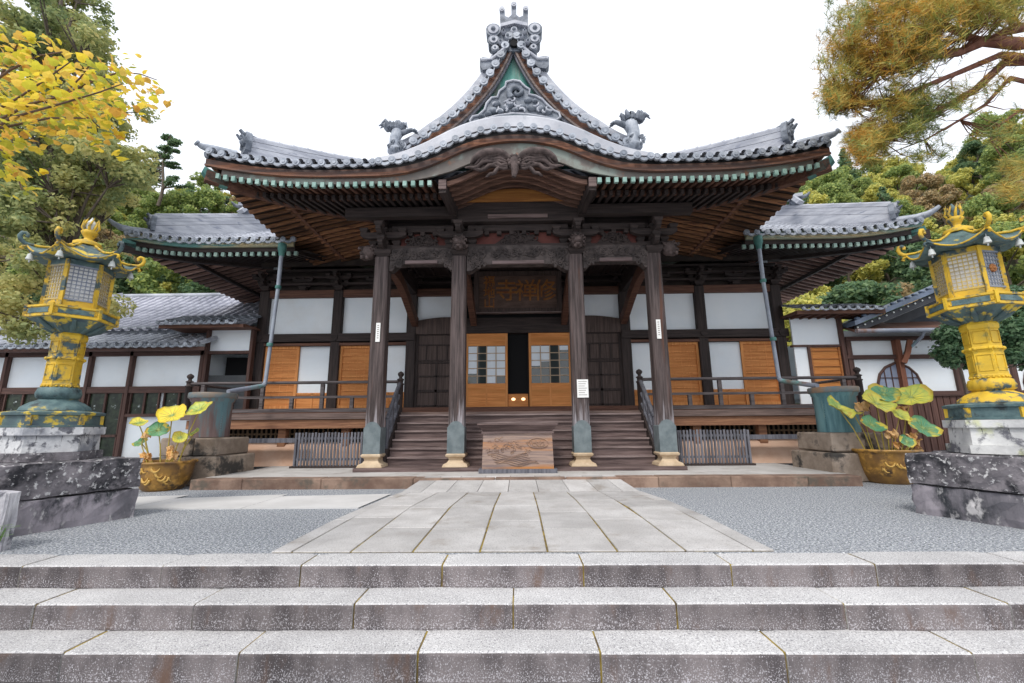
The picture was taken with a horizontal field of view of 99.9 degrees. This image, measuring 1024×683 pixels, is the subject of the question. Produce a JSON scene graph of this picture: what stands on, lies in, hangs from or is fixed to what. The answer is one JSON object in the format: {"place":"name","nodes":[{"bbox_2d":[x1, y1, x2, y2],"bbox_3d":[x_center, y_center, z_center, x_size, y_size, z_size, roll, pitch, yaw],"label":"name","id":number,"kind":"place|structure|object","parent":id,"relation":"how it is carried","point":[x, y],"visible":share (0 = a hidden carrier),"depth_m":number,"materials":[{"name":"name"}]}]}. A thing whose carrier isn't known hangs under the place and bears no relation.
{"place":"outdoors","nodes":[
{"label":"outdoors","id":0,"kind":"place"},
{"bbox_2d":[152,437,254,485],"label":"stone block","id":1,"kind":"structure","parent":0,"point":[217,456],"depth_m":9.98,"materials":[{"name":"stone"}]},
{"bbox_2d":[188,392,237,436],"bbox_3d":[-7.505,1.833,10.736,1.050,1.070,1.050,-1,-11,1],"label":"rain barrel","id":2,"kind":"object","parent":1,"relation":"on","point":[213,419],"visible":0.97,"depth_m":10.41,"materials":[{"name":"teal metal"}]},
{"bbox_2d":[135,494,389,509],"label":"side path","id":3,"kind":"structure","parent":0,"point":[174,502],"depth_m":7.45,"materials":[{"name":"white stone"}]},
{"bbox_2d":[0,463,1023,588],"bbox_3d":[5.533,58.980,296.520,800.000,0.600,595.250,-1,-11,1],"label":"gravel ground","id":4,"kind":"structure","parent":0,"point":[871,517],"depth_m":5.62,"materials":[{"name":"gravel"}]},
{"bbox_2d":[0,490,20,551],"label":"kerb stone","id":5,"kind":"object","parent":4,"relation":"on","point":[9,501],"visible":0.99,"depth_m":4.72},
{"bbox_2d":[0,427,143,536],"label":"stone pedestal","id":6,"kind":"object","parent":4,"relation":"on","point":[62,477],"visible":0.94,"depth_m":5.83,"materials":[{"name":"stone"}]},
{"bbox_2d":[0,217,145,427],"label":"bronze lantern","id":7,"kind":"object","parent":6,"relation":"on","point":[70,312],"visible":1,"depth_m":6.35,"materials":[{"name":"yellow paint"}]},
{"bbox_2d":[43,263,64,299],"bbox_3d":[-6.748,-0.882,6.376,0.330,0.548,0.055,-3,-11,11],"label":"window","id":8,"kind":"structure","parent":7,"relation":"in","point":[55,280],"depth_m":6.37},
{"bbox_2d":[63,263,98,302],"bbox_3d":[-6.477,-0.867,6.466,0.055,0.548,0.330,-10,-14,40],"label":"window","id":9,"kind":"structure","parent":7,"relation":"in","point":[81,279],"depth_m":6.46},
{"bbox_2d":[97,271,112,308],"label":"window","id":10,"kind":"structure","parent":7,"relation":"in","point":[105,281],"depth_m":6.77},
{"bbox_2d":[0,0,160,344],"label":"zelkova tree","id":11,"kind":"object","parent":4,"relation":"on","point":[82,181],"visible":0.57,"depth_m":11.98,"materials":[{"name":"green plant"}]},
{"bbox_2d":[0,293,259,459],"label":"wing building","id":12,"kind":"structure","parent":4,"relation":"on","point":[140,364],"depth_m":14.82,"materials":[{"name":"white paint"}]},
{"bbox_2d":[1,394,36,427],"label":"window","id":13,"kind":"structure","parent":12,"relation":"in","point":[11,402],"depth_m":14.69,"materials":[{"name":"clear glass"}]},
{"bbox_2d":[87,393,123,456],"bbox_3d":[-13.808,2.831,14.470,1.250,2.160,0.080,-1,-11,1],"label":"window","id":14,"kind":"structure","parent":12,"relation":"in","point":[110,404],"depth_m":14.55,"materials":[{"name":"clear glass"}]},
{"bbox_2d":[127,393,160,413],"bbox_3d":[-12.464,2.099,14.587,1.010,0.700,0.080,-1,-11,1],"label":"window","id":15,"kind":"structure","parent":12,"relation":"in","point":[139,403],"depth_m":14.59,"materials":[{"name":"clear glass"}]},
{"bbox_2d":[162,393,191,406],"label":"window","id":16,"kind":"structure","parent":12,"relation":"in","point":[169,399],"depth_m":14.60,"materials":[{"name":"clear glass"}]},
{"bbox_2d":[139,459,198,491],"bbox_3d":[-7.477,2.872,9.261,1.133,0.600,1.133,-1,-11,1],"label":"lotus pot","id":17,"kind":"object","parent":4,"relation":"on","point":[157,475],"visible":0.81,"depth_m":8.91,"materials":[{"name":"metal"}]},
{"bbox_2d":[145,421,169,461],"bbox_3d":[-7.744,2.206,9.366,0.446,0.947,0.198,6,-13,-29],"label":"lotus plant","id":18,"kind":"object","parent":17,"relation":"in","point":[157,428],"visible":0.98,"depth_m":9.42,"materials":[{"name":"green plant"}]},
{"bbox_2d":[156,404,186,461],"bbox_3d":[-7.454,2.007,9.337,0.596,1.319,0.442,-8,-13,33],"label":"lotus plant","id":19,"kind":"object","parent":17,"relation":"on","point":[170,413],"visible":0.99,"depth_m":9.44,"materials":[{"name":"yellow plant"}]},
{"bbox_2d":[171,431,187,461],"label":"lotus plant","id":20,"kind":"object","parent":17,"relation":"in","point":[178,437],"visible":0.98,"depth_m":9.30,"materials":[{"name":"yellow plant"}]},
{"bbox_2d":[179,401,212,460],"bbox_3d":[-6.992,2.002,9.490,0.515,1.383,0.424,6,-13,-31],"label":"lotus plant","id":21,"kind":"object","parent":17,"relation":"on","point":[195,408],"visible":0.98,"depth_m":9.60,"materials":[{"name":"yellow plant"}]},
{"bbox_2d":[155,315,260,408],"bbox_3d":[-10.344,1.467,14.704,3.000,5.073,1.852,-1,-11,1],"label":"annex","id":22,"kind":"object","parent":4,"relation":"on","point":[233,338],"visible":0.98,"depth_m":14.83,"materials":[{"name":"white paint"}]},
{"bbox_2d":[189,463,862,489],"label":"stone terrace","id":23,"kind":"structure","parent":4,"relation":"on","point":[756,475],"depth_m":9.06,"materials":[{"name":"stone"}]},
{"bbox_2d":[289,432,363,467],"bbox_3d":[-4.928,2.914,11.574,1.960,0.935,0.250,-1,-11,1],"label":"slatted fence","id":24,"kind":"object","parent":23,"relation":"on","point":[296,458],"visible":0.88,"depth_m":11.51,"materials":[{"name":"grey wood"}]},
{"bbox_2d":[477,423,557,472],"bbox_3d":[0.138,2.531,10.306,1.860,1.115,0.960,-1,-11,1],"label":"offering box","id":25,"kind":"object","parent":23,"relation":"on","point":[517,447],"visible":1,"depth_m":9.95,"materials":[{"name":"brown wood"}]},
{"bbox_2d":[107,1,940,471],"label":"temple hall","id":26,"kind":"structure","parent":23,"relation":"on","point":[513,157],"depth_m":12.11,"materials":[{"name":"brown wood"}]},
{"bbox_2d":[226,242,286,392],"bbox_3d":[-7.186,-0.813,12.210,0.248,4.669,1.374,-4,-11,16],"label":"downspout","id":27,"kind":"object","parent":26,"relation":"attached to","point":[282,247],"visible":0.99,"depth_m":12.64,"materials":[{"name":"grey metal"}]},
{"bbox_2d":[414,317,450,406],"bbox_3d":[-2.636,0.716,15.008,1.470,3.180,0.160,-1,-11,1],"label":"panelled door","id":28,"kind":"structure","parent":26,"relation":"in","point":[432,358],"depth_m":15.00,"materials":[{"name":"brown wood"}]},
{"bbox_2d":[466,333,507,406],"bbox_3d":[-0.879,0.995,14.918,1.460,2.590,0.065,-1,-11,1],"label":"glazed door","id":29,"kind":"structure","parent":26,"relation":"in","point":[486,354],"depth_m":14.92,"materials":[{"name":"orange wood"}]},
{"bbox_2d":[474,270,561,313],"bbox_3d":[0.202,-1.713,15.024,3.090,1.470,0.287,-1,-11,1],"label":"name plaque","id":30,"kind":"object","parent":26,"relation":"hanging from","point":[518,292],"visible":1,"depth_m":15.01,"materials":[{"name":"brown wood"}]},
{"bbox_2d":[508,334,527,393],"bbox_3d":[0.214,1.003,15.111,0.680,2.570,0.015,-1,-11,1],"label":"dark doorway","id":31,"kind":"structure","parent":26,"relation":"in","point":[517,343],"depth_m":15.14,"materials":[{"name":"black"}]},
{"bbox_2d":[528,333,571,405],"bbox_3d":[1.320,0.970,14.882,1.460,2.590,0.065,-1,-11,1],"label":"glazed door","id":32,"kind":"structure","parent":26,"relation":"in","point":[549,353],"depth_m":14.89,"materials":[{"name":"orange wood"}]},
{"bbox_2d":[577,379,588,397],"bbox_3d":[1.765,1.172,10.732,0.280,0.450,0.015,-1,-11,1],"label":"notice","id":33,"kind":"object","parent":26,"relation":"attached to","point":[582,388],"visible":1,"depth_m":10.73,"materials":[{"name":"white paper"}]},
{"bbox_2d":[585,315,624,405],"bbox_3d":[3.073,0.652,14.914,1.470,3.180,0.160,-1,-11,1],"label":"panelled door","id":34,"kind":"structure","parent":26,"relation":"in","point":[603,336],"depth_m":14.90,"materials":[{"name":"brown wood"}]},
{"bbox_2d":[753,235,818,387],"bbox_3d":[7.563,-0.979,11.968,0.248,4.670,1.374,2,-11,-14],"label":"downspout","id":35,"kind":"object","parent":26,"relation":"attached to","point":[758,240],"visible":0.99,"depth_m":12.40,"materials":[{"name":"grey metal"}]},
{"bbox_2d":[676,429,755,465],"bbox_3d":[5.370,2.801,11.405,1.960,0.930,0.250,-1,-11,1],"label":"slatted fence","id":36,"kind":"object","parent":23,"relation":"on","point":[748,455],"visible":0.95,"depth_m":11.34,"materials":[{"name":"grey wood"}]},
{"bbox_2d":[780,303,886,403],"bbox_3d":[10.771,1.121,14.119,2.850,5.194,1.262,-1,-11,1],"label":"annex","id":37,"kind":"object","parent":4,"relation":"on","point":[812,326],"visible":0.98,"depth_m":14.46,"materials":[{"name":"white paint"}]},
{"bbox_2d":[791,432,890,481],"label":"stone block","id":38,"kind":"structure","parent":4,"relation":"on","point":[829,451],"depth_m":9.73,"materials":[{"name":"stone"}]},
{"bbox_2d":[807,386,861,431],"bbox_3d":[7.892,1.660,10.483,1.050,1.070,1.050,-1,-11,1],"label":"rain barrel","id":39,"kind":"object","parent":38,"relation":"on","point":[828,417],"visible":0.96,"depth_m":10.15,"materials":[{"name":"teal metal"}]},
{"bbox_2d":[851,447,923,484],"bbox_3d":[8.248,2.721,9.456,1.277,0.720,1.277,-1,-11,1],"label":"lotus pot","id":40,"kind":"object","parent":4,"relation":"on","point":[884,466],"visible":0.63,"depth_m":9.09,"materials":[{"name":"metal"}]},
{"bbox_2d":[827,395,864,448],"bbox_3d":[7.394,1.832,9.548,0.811,1.314,0.413,6,-13,-30],"label":"lotus plant","id":41,"kind":"object","parent":40,"relation":"on","point":[842,409],"visible":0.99,"depth_m":9.59,"materials":[{"name":"yellow plant"}]},
{"bbox_2d":[854,401,873,448],"bbox_3d":[7.988,1.929,9.722,0.329,1.174,0.223,3,-12,-19],"label":"withered lotus","id":42,"kind":"object","parent":40,"relation":"in","point":[864,406],"visible":0.92,"depth_m":9.77,"materials":[{"name":"brown plant"}]},
{"bbox_2d":[860,415,887,449],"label":"lotus plant","id":43,"kind":"object","parent":40,"relation":"in","point":[872,423],"visible":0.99,"depth_m":9.48,"materials":[{"name":"green plant"}]},
{"bbox_2d":[862,389,896,449],"bbox_3d":[8.237,1.766,9.603,0.714,1.442,0.470,2,-11,-10],"label":"lotus plant","id":44,"kind":"object","parent":40,"relation":"on","point":[870,396],"visible":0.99,"depth_m":9.72,"materials":[{"name":"yellow plant"}]},
{"bbox_2d":[868,383,901,449],"bbox_3d":[8.636,1.732,9.858,0.489,1.602,0.418,-1,-11,1],"label":"lotus plant","id":45,"kind":"object","parent":40,"relation":"in","point":[892,394],"visible":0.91,"depth_m":9.95,"materials":[{"name":"green plant"}]},
{"bbox_2d":[892,409,911,449],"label":"lotus plant","id":46,"kind":"object","parent":40,"relation":"in","point":[901,414],"visible":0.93,"depth_m":9.55,"materials":[{"name":"yellow plant"}]},
{"bbox_2d":[899,434,916,447],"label":"lotus plant","id":47,"kind":"object","parent":40,"relation":"in","point":[905,440],"visible":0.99,"depth_m":9.20,"materials":[{"name":"green plant"}]},
{"bbox_2d":[887,384,932,449],"bbox_3d":[9.076,1.726,9.688,0.804,1.548,0.534,-8,-13,33],"label":"lotus plant","id":48,"kind":"object","parent":40,"relation":"on","point":[916,393],"visible":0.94,"depth_m":9.78,"materials":[{"name":"yellow plant"}]},
{"bbox_2d":[905,415,943,449],"bbox_3d":[8.980,2.041,9.448,0.770,0.846,0.283,-3,-11,13],"label":"lotus plant","id":49,"kind":"object","parent":40,"relation":"on","point":[923,425],"visible":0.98,"depth_m":9.48,"materials":[{"name":"green plant"}]},
{"bbox_2d":[788,284,1023,451],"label":"wing building","id":50,"kind":"structure","parent":4,"relation":"on","point":[890,349],"depth_m":14.31,"materials":[{"name":"white paint"}]},
{"bbox_2d":[877,362,922,387],"bbox_3d":[12.871,1.161,14.328,1.488,1.008,0.087,-1,-11,1],"label":"arched window","id":51,"kind":"structure","parent":50,"relation":"in","point":[888,377],"depth_m":14.31,"materials":[{"name":"glass"}]},
{"bbox_2d":[805,0,1023,204],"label":"leaning pine","id":52,"kind":"object","parent":4,"relation":"on","point":[910,45],"visible":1,"depth_m":7.64,"materials":[{"name":"green plant"}]},
{"bbox_2d":[904,419,1023,528],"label":"stone pedestal","id":53,"kind":"object","parent":4,"relation":"on","point":[973,471],"visible":0.99,"depth_m":5.73,"materials":[{"name":"stone"}]},
{"bbox_2d":[896,203,1023,419],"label":"bronze lantern","id":54,"kind":"object","parent":53,"relation":"on","point":[977,300],"visible":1,"depth_m":6.14,"materials":[{"name":"yellow paint"}]},
{"bbox_2d":[931,259,947,297],"bbox_3d":[6.538,-0.961,6.529,0.055,0.548,0.330,-5,-12,20],"label":"window","id":55,"kind":"structure","parent":54,"relation":"in","point":[938,266],"depth_m":6.56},
{"bbox_2d":[946,250,983,291],"bbox_3d":[6.584,-1.014,6.252,0.055,0.548,0.330,8,-14,-39],"label":"window","id":56,"kind":"structure","parent":54,"relation":"in","point":[964,268],"depth_m":6.25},
{"bbox_2d":[982,250,1005,286],"bbox_3d":[6.854,-1.039,6.139,0.330,0.548,0.084,1,-11,-9],"label":"window","id":57,"kind":"structure","parent":54,"relation":"in","point":[994,276],"depth_m":6.14,"materials":[{"name":"grey metal"}]},
{"bbox_2d":[928,322,1007,394],"bbox_3d":[12.764,1.286,11.839,2.167,4.375,1.052,-1,-11,1],"label":"evergreen tree","id":58,"kind":"object","parent":4,"relation":"on","point":[947,353],"visible":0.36,"depth_m":11.84,"materials":[{"name":"green plant"}]},
{"bbox_2d":[998,284,1023,370],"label":"evergreen tree","id":59,"kind":"object","parent":4,"relation":"on","point":[1013,325],"visible":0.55,"depth_m":11.84,"materials":[{"name":"green plant"}]},
{"bbox_2d":[0,172,1023,403],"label":"forest hill","id":60,"kind":"structure","parent":0,"point":[1013,264],"depth_m":45.24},
{"bbox_2d":[94,225,125,252],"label":"broadleaf tree","id":61,"kind":"object","parent":60,"relation":"on","point":[105,233],"visible":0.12,"depth_m":47.46,"materials":[{"name":"brown plant"}]},
{"bbox_2d":[102,210,125,233],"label":"broadleaf tree","id":62,"kind":"object","parent":60,"relation":"on","point":[117,216],"visible":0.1,"depth_m":54.03,"materials":[{"name":"green plant"}]},
{"bbox_2d":[113,255,139,293],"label":"conifer tree","id":63,"kind":"object","parent":60,"relation":"on","point":[124,287],"visible":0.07,"depth_m":35.08,"materials":[{"name":"green plant"}]},
{"bbox_2d":[124,185,159,225],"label":"broadleaf tree","id":64,"kind":"object","parent":60,"relation":"on","point":[143,194],"visible":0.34,"depth_m":64.39,"materials":[{"name":"green plant"}]},
{"bbox_2d":[125,196,182,227],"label":"broadleaf tree","id":65,"kind":"object","parent":60,"relation":"on","point":[152,207],"visible":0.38,"depth_m":58.62,"materials":[{"name":"green plant"}]},
{"bbox_2d":[126,257,192,293],"bbox_3d":[-27.574,-3.861,36.487,6.029,11.026,6.520,0,-11,-1],"label":"broadleaf tree","id":66,"kind":"object","parent":60,"relation":"on","point":[143,283],"visible":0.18,"depth_m":34.53,"materials":[{"name":"green plant"}]},
{"bbox_2d":[139,133,194,206],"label":"ridge pine","id":67,"kind":"object","parent":60,"relation":"on","point":[170,181],"visible":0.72,"depth_m":58.27,"materials":[{"name":"green plant"}]},
{"bbox_2d":[161,190,201,212],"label":"broadleaf tree","id":68,"kind":"object","parent":60,"relation":"on","point":[169,203],"visible":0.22,"depth_m":58.85,"materials":[{"name":"green plant"}]},
{"bbox_2d":[176,276,218,292],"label":"broadleaf tree","id":69,"kind":"object","parent":60,"relation":"on","point":[195,287],"visible":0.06,"depth_m":34.38,"materials":[{"name":"green plant"}]},
{"bbox_2d":[180,171,223,212],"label":"broadleaf tree","id":70,"kind":"object","parent":60,"relation":"on","point":[199,178],"visible":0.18,"depth_m":71.95,"materials":[{"name":"green plant"}]},
{"bbox_2d":[181,186,232,212],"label":"broadleaf tree","id":71,"kind":"object","parent":60,"relation":"on","point":[213,201],"visible":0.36,"depth_m":58.30,"materials":[{"name":"green plant"}]},
{"bbox_2d":[782,285,831,327],"bbox_3d":[23.968,-1.791,34.929,5.155,6.148,4.489,-4,-11,17],"label":"broadleaf tree","id":72,"kind":"object","parent":60,"relation":"on","point":[820,291],"visible":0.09,"depth_m":34.10,"materials":[{"name":"yellow plant"}]},
{"bbox_2d":[783,293,847,345],"bbox_3d":[20.788,1.163,28.846,5.449,8.909,6.258,-9,-14,37],"label":"broadleaf tree","id":73,"kind":"object","parent":60,"relation":"on","point":[805,300],"visible":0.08,"depth_m":28.97,"materials":[{"name":"yellow plant"}]},
{"bbox_2d":[803,189,829,203],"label":"broadleaf tree","id":74,"kind":"object","parent":60,"relation":"on","point":[815,196],"visible":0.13,"depth_m":49.12,"materials":[{"name":"yellow plant"}]},
{"bbox_2d":[807,169,855,201],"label":"broadleaf tree","id":75,"kind":"object","parent":60,"relation":"on","point":[833,176],"visible":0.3,"depth_m":57.73,"materials":[{"name":"green plant"}]},
{"bbox_2d":[811,181,863,203],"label":"broadleaf tree","id":76,"kind":"object","parent":60,"relation":"on","point":[834,193],"visible":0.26,"depth_m":52.11,"materials":[{"name":"green plant"}]},
{"bbox_2d":[836,148,862,195],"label":"conifer tree","id":77,"kind":"object","parent":60,"relation":"on","point":[841,161],"visible":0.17,"depth_m":72.03,"materials":[{"name":"green plant"}]},
{"bbox_2d":[807,279,903,321],"bbox_3d":[24.492,0.326,30.088,6.874,9.564,6.480,7,-13,-33],"label":"broadleaf tree","id":78,"kind":"object","parent":60,"relation":"on","point":[869,292],"visible":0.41,"depth_m":29.17,"materials":[{"name":"green plant"}]},
{"bbox_2d":[822,259,890,288],"bbox_3d":[30.603,-6.112,39.257,6.599,8.038,5.746,0,-11,-2],"label":"broadleaf tree","id":79,"kind":"object","parent":60,"relation":"on","point":[870,271],"visible":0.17,"depth_m":37.70,"materials":[{"name":"yellow plant"}]},
{"bbox_2d":[847,176,882,197],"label":"broadleaf tree","id":80,"kind":"object","parent":60,"relation":"on","point":[859,186],"visible":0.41,"depth_m":62.48,"materials":[{"name":"green plant"}]},
{"bbox_2d":[860,172,899,198],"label":"broadleaf tree","id":81,"kind":"object","parent":60,"relation":"on","point":[889,182],"visible":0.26,"depth_m":64.84,"materials":[{"name":"yellow plant"}]},
{"bbox_2d":[849,281,920,316],"bbox_3d":[28.140,-1.334,32.501,5.300,6.805,5.320,-2,-11,10],"label":"broadleaf tree","id":82,"kind":"object","parent":60,"relation":"on","point":[907,288],"visible":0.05,"depth_m":31.40,"materials":[{"name":"green plant"}]},
{"bbox_2d":[861,183,911,201],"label":"broadleaf tree","id":83,"kind":"object","parent":60,"relation":"on","point":[870,195],"visible":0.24,"depth_m":56.40,"materials":[{"name":"yellow plant"}]},
{"bbox_2d":[874,247,902,283],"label":"broadleaf tree","id":84,"kind":"object","parent":60,"relation":"on","point":[888,272],"visible":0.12,"depth_m":38.26,"materials":[{"name":"green plant"}]},
{"bbox_2d":[876,186,900,253],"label":"conifer tree","id":85,"kind":"object","parent":60,"relation":"on","point":[884,196],"visible":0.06,"depth_m":51.26,"materials":[{"name":"green plant"}]},
{"bbox_2d":[881,163,920,191],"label":"broadleaf tree","id":86,"kind":"object","parent":60,"relation":"on","point":[903,170],"visible":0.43,"depth_m":64.85,"materials":[{"name":"green plant"}]},
{"bbox_2d":[879,155,926,187],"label":"broadleaf tree","id":87,"kind":"object","parent":60,"relation":"on","point":[897,162],"visible":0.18,"depth_m":69.94,"materials":[{"name":"yellow plant"}]},
{"bbox_2d":[888,213,936,298],"bbox_3d":[32.785,-4.954,34.427,4.102,11.492,3.919,0,-11,0],"label":"conifer tree","id":88,"kind":"object","parent":60,"relation":"on","point":[919,277],"visible":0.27,"depth_m":34.31,"materials":[{"name":"green plant"}]},
{"bbox_2d":[892,198,936,228],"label":"broadleaf tree","id":89,"kind":"object","parent":60,"relation":"on","point":[905,208],"visible":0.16,"depth_m":51.04,"materials":[{"name":"green plant"}]},
{"bbox_2d":[898,172,945,202],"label":"broadleaf tree","id":90,"kind":"object","parent":60,"relation":"on","point":[908,184],"visible":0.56,"depth_m":57.68,"materials":[{"name":"brown plant"}]},
{"bbox_2d":[922,218,950,236],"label":"broadleaf tree","id":91,"kind":"object","parent":60,"relation":"on","point":[929,224],"visible":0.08,"depth_m":43.57,"materials":[{"name":"yellow plant"}]},
{"bbox_2d":[911,183,965,227],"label":"broadleaf tree","id":92,"kind":"object","parent":60,"relation":"on","point":[930,199],"visible":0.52,"depth_m":52.27,"materials":[{"name":"brown plant"}]},
{"bbox_2d":[939,167,985,209],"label":"broadleaf tree","id":93,"kind":"object","parent":60,"relation":"on","point":[960,179],"visible":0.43,"depth_m":52.77,"materials":[{"name":"yellow plant"}]},
{"bbox_2d":[951,140,988,179],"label":"broadleaf tree","id":94,"kind":"object","parent":60,"relation":"on","point":[971,149],"visible":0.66,"depth_m":60.13,"materials":[{"name":"green plant"}]},
{"bbox_2d":[961,192,1023,225],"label":"broadleaf tree","id":95,"kind":"object","parent":60,"relation":"on","point":[985,203],"visible":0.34,"depth_m":39.17,"materials":[{"name":"green plant"}]},
{"bbox_2d":[962,108,1023,171],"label":"broadleaf tree","id":96,"kind":"object","parent":60,"relation":"on","point":[979,120],"visible":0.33,"depth_m":61.38,"materials":[{"name":"green plant"}]},
{"bbox_2d":[964,180,1023,262],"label":"broadleaf tree","id":97,"kind":"object","parent":60,"relation":"on","point":[1020,206],"visible":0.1,"depth_m":40.47,"materials":[{"name":"green plant"}]},
{"bbox_2d":[969,213,1023,264],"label":"broadleaf tree","id":98,"kind":"object","parent":60,"relation":"on","point":[979,222],"visible":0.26,"depth_m":35.30,"materials":[{"name":"yellow plant"}]},
{"bbox_2d":[975,134,1023,188],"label":"broadleaf tree","id":99,"kind":"object","parent":60,"relation":"on","point":[988,155],"visible":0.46,"depth_m":48.14,"materials":[{"name":"green plant"}]},
{"bbox_2d":[990,219,1023,287],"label":"broadleaf tree","id":100,"kind":"object","parent":60,"relation":"on","point":[1015,275],"visible":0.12,"depth_m":28.86,"materials":[{"name":"green plant"}]},
{"bbox_2d":[272,475,773,552],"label":"stone path","id":101,"kind":"structure","parent":0,"point":[512,516],"depth_m":5.67,"materials":[{"name":"stone"}]},
{"bbox_3d":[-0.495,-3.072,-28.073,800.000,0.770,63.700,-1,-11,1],"label":"lower ground","id":102,"kind":"structure","parent":0,"visible":0},
{"bbox_2d":[0,25,173,201],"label":"yellow leaved tree","id":103,"kind":"object","parent":102,"relation":"on","point":[73,107],"visible":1,"depth_m":3.50,"materials":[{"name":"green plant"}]},
{"bbox_2d":[0,629,1023,682],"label":"stone step","id":104,"kind":"object","parent":102,"relation":"on","point":[531,656],"visible":1,"depth_m":3.29,"materials":[{"name":"stone"}]},
{"bbox_2d":[0,586,1023,630],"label":"stone step","id":105,"kind":"object","parent":104,"relation":"on","point":[879,608],"visible":1,"depth_m":3.68,"materials":[{"name":"stone"}]},
{"bbox_2d":[0,551,1023,587],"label":"stone step","id":106,"kind":"object","parent":105,"relation":"on","point":[666,569],"visible":1,"depth_m":4.08,"materials":[{"name":"stone"}]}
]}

